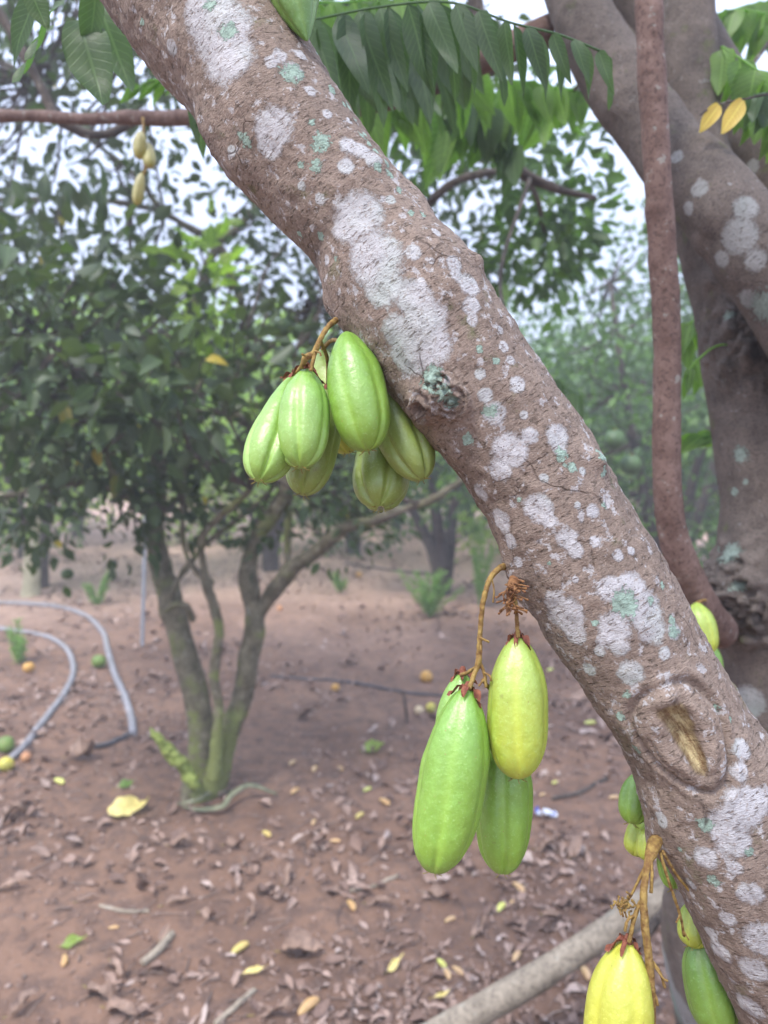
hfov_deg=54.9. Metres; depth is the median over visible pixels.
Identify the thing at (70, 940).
fallen leaf
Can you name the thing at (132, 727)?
hose
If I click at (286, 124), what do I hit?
bilimbi tree
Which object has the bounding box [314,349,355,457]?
bilimbi fruit
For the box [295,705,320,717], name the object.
dry leaf
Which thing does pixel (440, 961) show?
fallen bilimbi
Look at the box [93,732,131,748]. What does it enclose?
drip line
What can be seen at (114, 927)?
fallen bilimbi
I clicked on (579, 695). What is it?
dry leaf
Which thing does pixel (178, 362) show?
citrus tree
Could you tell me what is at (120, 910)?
stick
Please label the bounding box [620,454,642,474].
citrus fruit
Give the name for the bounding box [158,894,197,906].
dry leaf
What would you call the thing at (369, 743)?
fallen leaf
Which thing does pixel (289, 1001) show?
dry leaf
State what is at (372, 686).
drip line
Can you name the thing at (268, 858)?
twig litter
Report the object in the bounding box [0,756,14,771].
citrus fruit
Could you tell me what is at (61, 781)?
fallen bilimbi
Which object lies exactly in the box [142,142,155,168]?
bilimbi fruit
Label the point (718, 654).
bilimbi fruit
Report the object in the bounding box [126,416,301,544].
orchard tree
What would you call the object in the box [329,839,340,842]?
fallen bilimbi
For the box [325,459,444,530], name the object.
orchard tree
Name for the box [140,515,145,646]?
plastic pipe
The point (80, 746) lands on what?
dry leaf
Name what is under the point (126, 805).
fallen leaf
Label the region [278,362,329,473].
bilimbi fruit
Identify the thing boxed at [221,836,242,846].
dry leaf
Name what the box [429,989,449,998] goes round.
fallen leaf
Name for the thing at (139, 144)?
bilimbi fruit
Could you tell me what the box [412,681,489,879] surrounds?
bilimbi fruit
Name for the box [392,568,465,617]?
weed
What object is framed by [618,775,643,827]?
bilimbi fruit
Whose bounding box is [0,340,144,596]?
young tree
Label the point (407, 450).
bilimbi fruit
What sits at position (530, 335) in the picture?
orchard tree
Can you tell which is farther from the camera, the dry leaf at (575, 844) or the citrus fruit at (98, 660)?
the citrus fruit at (98, 660)
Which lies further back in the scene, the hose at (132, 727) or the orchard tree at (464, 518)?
the orchard tree at (464, 518)
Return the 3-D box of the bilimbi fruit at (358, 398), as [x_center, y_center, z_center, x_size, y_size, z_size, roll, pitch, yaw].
[-0.014,-0.065,0.405,0.035,0.069,0.037,0,6,0]
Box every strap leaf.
[177,790,232,804]
[182,783,277,811]
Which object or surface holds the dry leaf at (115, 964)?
on the ground
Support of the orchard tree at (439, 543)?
on the ground
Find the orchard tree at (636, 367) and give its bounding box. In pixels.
[574,309,706,457]
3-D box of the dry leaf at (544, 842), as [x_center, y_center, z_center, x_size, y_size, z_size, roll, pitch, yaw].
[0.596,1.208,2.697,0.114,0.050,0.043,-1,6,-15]
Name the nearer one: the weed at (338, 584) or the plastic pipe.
the plastic pipe
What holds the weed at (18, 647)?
on the ground
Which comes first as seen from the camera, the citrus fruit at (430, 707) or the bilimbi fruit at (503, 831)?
the bilimbi fruit at (503, 831)
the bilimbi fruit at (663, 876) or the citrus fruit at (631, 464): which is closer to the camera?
the bilimbi fruit at (663, 876)
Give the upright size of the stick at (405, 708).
0.214 m
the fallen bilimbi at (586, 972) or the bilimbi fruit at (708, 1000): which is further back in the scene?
the fallen bilimbi at (586, 972)
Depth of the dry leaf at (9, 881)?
2.44 m
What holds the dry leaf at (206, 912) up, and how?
on the ground
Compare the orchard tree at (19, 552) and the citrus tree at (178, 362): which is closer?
the citrus tree at (178, 362)
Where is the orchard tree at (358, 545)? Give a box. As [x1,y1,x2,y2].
[268,455,450,560]
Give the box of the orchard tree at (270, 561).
[86,278,411,571]
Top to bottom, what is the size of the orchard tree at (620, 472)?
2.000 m
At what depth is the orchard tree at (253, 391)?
13.35 m
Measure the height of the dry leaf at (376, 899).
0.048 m
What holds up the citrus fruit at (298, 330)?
hanging from the citrus tree at (178, 362)
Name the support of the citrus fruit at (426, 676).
on the ground
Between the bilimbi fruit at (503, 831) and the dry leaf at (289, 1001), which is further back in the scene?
the dry leaf at (289, 1001)
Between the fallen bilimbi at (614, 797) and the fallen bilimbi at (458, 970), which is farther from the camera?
the fallen bilimbi at (614, 797)
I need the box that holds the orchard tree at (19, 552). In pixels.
[0,402,123,559]
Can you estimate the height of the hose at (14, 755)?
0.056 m
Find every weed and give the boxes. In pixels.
[2,618,29,663]
[81,569,111,604]
[331,569,347,591]
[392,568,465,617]
[466,508,498,606]
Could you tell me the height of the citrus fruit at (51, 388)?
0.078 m
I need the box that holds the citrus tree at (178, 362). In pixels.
[0,0,575,803]
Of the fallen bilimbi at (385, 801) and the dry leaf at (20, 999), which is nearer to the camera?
the dry leaf at (20, 999)
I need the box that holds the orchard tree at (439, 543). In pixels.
[298,293,587,595]
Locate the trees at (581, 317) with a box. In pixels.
[0,296,715,495]
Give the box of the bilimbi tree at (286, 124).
[0,0,767,1023]
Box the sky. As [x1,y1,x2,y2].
[0,0,767,427]
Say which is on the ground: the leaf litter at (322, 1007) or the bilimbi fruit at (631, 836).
the leaf litter at (322, 1007)
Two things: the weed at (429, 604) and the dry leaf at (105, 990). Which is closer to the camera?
the dry leaf at (105, 990)
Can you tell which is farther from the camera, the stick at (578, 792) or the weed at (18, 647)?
the weed at (18, 647)
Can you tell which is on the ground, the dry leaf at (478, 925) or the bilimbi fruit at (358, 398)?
the dry leaf at (478, 925)
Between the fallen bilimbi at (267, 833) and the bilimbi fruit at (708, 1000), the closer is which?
the bilimbi fruit at (708, 1000)
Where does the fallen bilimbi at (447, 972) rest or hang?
on the ground
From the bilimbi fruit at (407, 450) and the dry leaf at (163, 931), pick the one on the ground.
the dry leaf at (163, 931)
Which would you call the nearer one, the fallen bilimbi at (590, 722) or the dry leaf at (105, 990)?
the dry leaf at (105, 990)
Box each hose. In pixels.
[0,601,136,735]
[0,626,75,771]
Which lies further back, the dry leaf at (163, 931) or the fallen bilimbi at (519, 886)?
the fallen bilimbi at (519, 886)
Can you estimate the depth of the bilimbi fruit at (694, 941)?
0.45 m
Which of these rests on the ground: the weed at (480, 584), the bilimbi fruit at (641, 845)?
the weed at (480, 584)
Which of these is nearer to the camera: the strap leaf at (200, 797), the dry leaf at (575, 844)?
the dry leaf at (575, 844)
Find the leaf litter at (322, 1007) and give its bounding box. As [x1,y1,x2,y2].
[0,517,707,1023]
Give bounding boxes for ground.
[0,444,713,1023]
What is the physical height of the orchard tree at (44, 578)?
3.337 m
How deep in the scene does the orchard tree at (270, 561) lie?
8.13 m
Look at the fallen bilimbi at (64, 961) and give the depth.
2.11 m
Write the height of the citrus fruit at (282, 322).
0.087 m
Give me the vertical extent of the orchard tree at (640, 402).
3.546 m
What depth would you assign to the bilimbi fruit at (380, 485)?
0.44 m
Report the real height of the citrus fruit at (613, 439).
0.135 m
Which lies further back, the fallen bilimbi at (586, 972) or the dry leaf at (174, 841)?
the dry leaf at (174, 841)
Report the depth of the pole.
1.76 m
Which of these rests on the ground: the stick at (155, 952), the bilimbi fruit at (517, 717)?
the stick at (155, 952)
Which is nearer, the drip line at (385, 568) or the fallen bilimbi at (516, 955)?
the fallen bilimbi at (516, 955)
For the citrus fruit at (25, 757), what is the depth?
3.45 m
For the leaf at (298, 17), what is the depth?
0.40 m
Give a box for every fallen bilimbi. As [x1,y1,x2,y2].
[54,778,64,784]
[61,953,67,966]
[107,925,118,928]
[231,941,248,953]
[262,830,270,836]
[290,787,298,793]
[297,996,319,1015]
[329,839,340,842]
[347,899,355,910]
[355,812,363,818]
[379,798,389,805]
[437,958,445,967]
[444,916,455,921]
[444,968,450,979]
[452,966,463,974]
[497,902,505,911]
[512,882,524,891]
[513,951,520,960]
[580,966,591,980]
[584,720,595,723]
[608,795,618,798]
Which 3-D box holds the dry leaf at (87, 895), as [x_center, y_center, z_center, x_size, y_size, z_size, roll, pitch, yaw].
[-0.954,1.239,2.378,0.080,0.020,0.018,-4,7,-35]
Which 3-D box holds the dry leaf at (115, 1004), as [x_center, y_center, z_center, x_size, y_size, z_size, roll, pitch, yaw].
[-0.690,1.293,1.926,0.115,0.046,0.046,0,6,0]
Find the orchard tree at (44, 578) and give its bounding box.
[0,266,203,588]
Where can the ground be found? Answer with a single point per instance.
(266, 760)
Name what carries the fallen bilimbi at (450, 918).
on the ground
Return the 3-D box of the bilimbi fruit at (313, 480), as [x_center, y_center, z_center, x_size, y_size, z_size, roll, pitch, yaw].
[-0.042,-0.043,0.440,0.029,0.071,0.042,3,6,25]
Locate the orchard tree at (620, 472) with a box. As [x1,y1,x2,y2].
[595,414,717,534]
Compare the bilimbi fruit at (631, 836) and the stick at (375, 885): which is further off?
the stick at (375, 885)
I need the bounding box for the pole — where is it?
[423,877,664,1023]
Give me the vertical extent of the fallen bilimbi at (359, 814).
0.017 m
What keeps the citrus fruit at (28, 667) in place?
on the ground
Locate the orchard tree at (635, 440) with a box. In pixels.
[518,185,719,567]
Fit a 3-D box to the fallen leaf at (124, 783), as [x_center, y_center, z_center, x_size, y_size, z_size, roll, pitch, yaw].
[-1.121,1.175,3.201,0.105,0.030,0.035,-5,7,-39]
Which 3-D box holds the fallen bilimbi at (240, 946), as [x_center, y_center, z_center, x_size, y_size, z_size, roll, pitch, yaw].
[-0.430,1.290,2.188,0.023,0.021,0.070,5,8,43]
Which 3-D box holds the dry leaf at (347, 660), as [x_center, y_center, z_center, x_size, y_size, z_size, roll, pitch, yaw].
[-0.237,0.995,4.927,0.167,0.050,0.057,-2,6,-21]
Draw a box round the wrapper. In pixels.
[535,807,557,816]
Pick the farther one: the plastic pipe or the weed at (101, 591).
the weed at (101, 591)
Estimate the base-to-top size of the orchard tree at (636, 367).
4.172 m
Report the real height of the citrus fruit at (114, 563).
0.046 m
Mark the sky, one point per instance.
(511, 9)
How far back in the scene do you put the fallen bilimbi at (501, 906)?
2.41 m
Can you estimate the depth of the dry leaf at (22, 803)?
2.93 m
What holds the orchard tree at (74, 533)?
on the ground
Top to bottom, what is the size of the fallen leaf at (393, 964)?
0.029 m
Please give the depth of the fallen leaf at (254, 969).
2.09 m
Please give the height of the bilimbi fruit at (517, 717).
0.079 m
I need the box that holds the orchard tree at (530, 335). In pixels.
[345,304,616,535]
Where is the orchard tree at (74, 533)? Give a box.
[0,244,217,536]
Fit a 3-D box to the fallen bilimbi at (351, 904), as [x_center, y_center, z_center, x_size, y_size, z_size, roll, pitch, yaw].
[-0.106,1.286,2.425,0.022,0.020,0.066,-2,6,-20]
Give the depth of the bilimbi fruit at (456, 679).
0.42 m
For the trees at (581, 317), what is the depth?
19.65 m
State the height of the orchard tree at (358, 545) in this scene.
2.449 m
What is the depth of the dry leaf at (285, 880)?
2.56 m
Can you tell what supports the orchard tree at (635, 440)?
on the ground
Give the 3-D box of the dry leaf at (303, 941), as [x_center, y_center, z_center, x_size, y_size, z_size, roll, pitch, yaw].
[-0.248,1.275,2.175,0.149,0.074,0.056,-1,6,-7]
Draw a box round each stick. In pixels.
[99,904,148,913]
[140,930,174,966]
[213,987,256,1023]
[350,873,398,892]
[402,690,407,722]
[551,777,608,800]
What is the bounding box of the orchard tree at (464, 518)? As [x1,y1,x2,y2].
[408,376,619,562]
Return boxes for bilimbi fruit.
[132,172,145,204]
[133,131,146,159]
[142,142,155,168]
[243,369,293,486]
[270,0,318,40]
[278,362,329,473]
[286,380,340,499]
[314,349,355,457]
[327,331,389,455]
[352,447,409,512]
[378,391,434,485]
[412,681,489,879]
[435,666,477,722]
[476,751,532,878]
[487,629,547,783]
[583,933,653,1023]
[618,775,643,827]
[624,822,644,856]
[636,827,656,859]
[657,858,677,891]
[677,904,703,950]
[682,946,738,1023]
[691,602,718,651]
[714,649,723,667]
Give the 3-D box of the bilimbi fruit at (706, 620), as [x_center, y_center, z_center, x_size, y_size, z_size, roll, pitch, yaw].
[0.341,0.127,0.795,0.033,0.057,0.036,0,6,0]
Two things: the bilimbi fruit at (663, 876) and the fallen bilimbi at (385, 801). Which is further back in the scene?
the fallen bilimbi at (385, 801)
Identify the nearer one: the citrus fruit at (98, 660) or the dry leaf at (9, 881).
the dry leaf at (9, 881)
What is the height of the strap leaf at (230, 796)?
0.062 m
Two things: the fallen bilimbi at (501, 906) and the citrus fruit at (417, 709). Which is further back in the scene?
the citrus fruit at (417, 709)
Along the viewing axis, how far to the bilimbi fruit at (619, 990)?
0.38 m
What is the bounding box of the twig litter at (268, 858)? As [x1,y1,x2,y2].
[0,560,673,1023]
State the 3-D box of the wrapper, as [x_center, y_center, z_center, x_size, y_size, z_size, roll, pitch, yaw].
[0.640,1.185,2.918,0.084,0.032,0.032,0,6,0]
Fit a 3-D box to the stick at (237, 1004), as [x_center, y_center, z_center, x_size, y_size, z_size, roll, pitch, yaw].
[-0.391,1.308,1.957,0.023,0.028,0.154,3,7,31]
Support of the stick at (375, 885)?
on the ground
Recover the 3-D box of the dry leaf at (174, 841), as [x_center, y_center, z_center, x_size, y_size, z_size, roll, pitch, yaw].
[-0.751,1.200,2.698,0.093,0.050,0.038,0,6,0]
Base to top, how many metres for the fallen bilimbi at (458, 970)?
0.015 m
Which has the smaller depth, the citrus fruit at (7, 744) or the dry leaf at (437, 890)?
the dry leaf at (437, 890)
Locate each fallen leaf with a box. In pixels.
[56,934,84,947]
[100,795,148,819]
[112,778,136,788]
[240,965,266,974]
[358,739,384,751]
[384,953,403,973]
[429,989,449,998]
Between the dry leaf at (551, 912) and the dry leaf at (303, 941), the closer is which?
the dry leaf at (303, 941)
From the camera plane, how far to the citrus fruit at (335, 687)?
4.39 m
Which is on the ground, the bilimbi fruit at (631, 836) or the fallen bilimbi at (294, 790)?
the fallen bilimbi at (294, 790)
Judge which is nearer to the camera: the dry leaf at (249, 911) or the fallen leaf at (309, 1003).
the fallen leaf at (309, 1003)
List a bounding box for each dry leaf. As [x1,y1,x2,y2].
[0,799,27,820]
[0,877,27,887]
[2,986,40,1018]
[64,735,95,757]
[74,892,99,902]
[82,979,112,997]
[100,995,140,1016]
[108,957,122,974]
[157,923,169,941]
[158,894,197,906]
[165,833,191,845]
[197,906,215,918]
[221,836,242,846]
[244,902,254,924]
[247,992,297,1016]
[275,928,324,953]
[281,857,292,886]
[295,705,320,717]
[338,657,359,664]
[362,895,390,904]
[423,883,450,898]
[471,907,490,938]
[535,836,558,850]
[540,909,563,916]
[568,832,582,858]
[569,689,585,700]
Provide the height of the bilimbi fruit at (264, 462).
0.066 m
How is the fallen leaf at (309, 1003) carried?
on the ground
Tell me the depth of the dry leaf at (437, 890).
2.45 m
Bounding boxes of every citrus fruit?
[0,736,14,752]
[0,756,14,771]
[20,752,30,761]
[22,662,34,672]
[41,386,58,401]
[61,568,73,578]
[91,654,105,667]
[106,559,117,568]
[273,317,291,336]
[291,323,306,338]
[331,684,338,691]
[415,706,422,714]
[420,671,432,682]
[426,703,435,712]
[602,429,624,449]
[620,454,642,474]
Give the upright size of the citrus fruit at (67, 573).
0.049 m
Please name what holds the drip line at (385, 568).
on the ground
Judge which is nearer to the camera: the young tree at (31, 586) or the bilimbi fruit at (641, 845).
the bilimbi fruit at (641, 845)
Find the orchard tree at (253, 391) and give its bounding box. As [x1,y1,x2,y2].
[206,316,348,498]
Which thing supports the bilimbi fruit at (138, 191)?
hanging from the bilimbi tree at (286, 124)
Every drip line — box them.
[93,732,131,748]
[269,675,442,696]
[344,562,430,574]
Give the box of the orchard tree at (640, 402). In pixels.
[559,304,719,547]

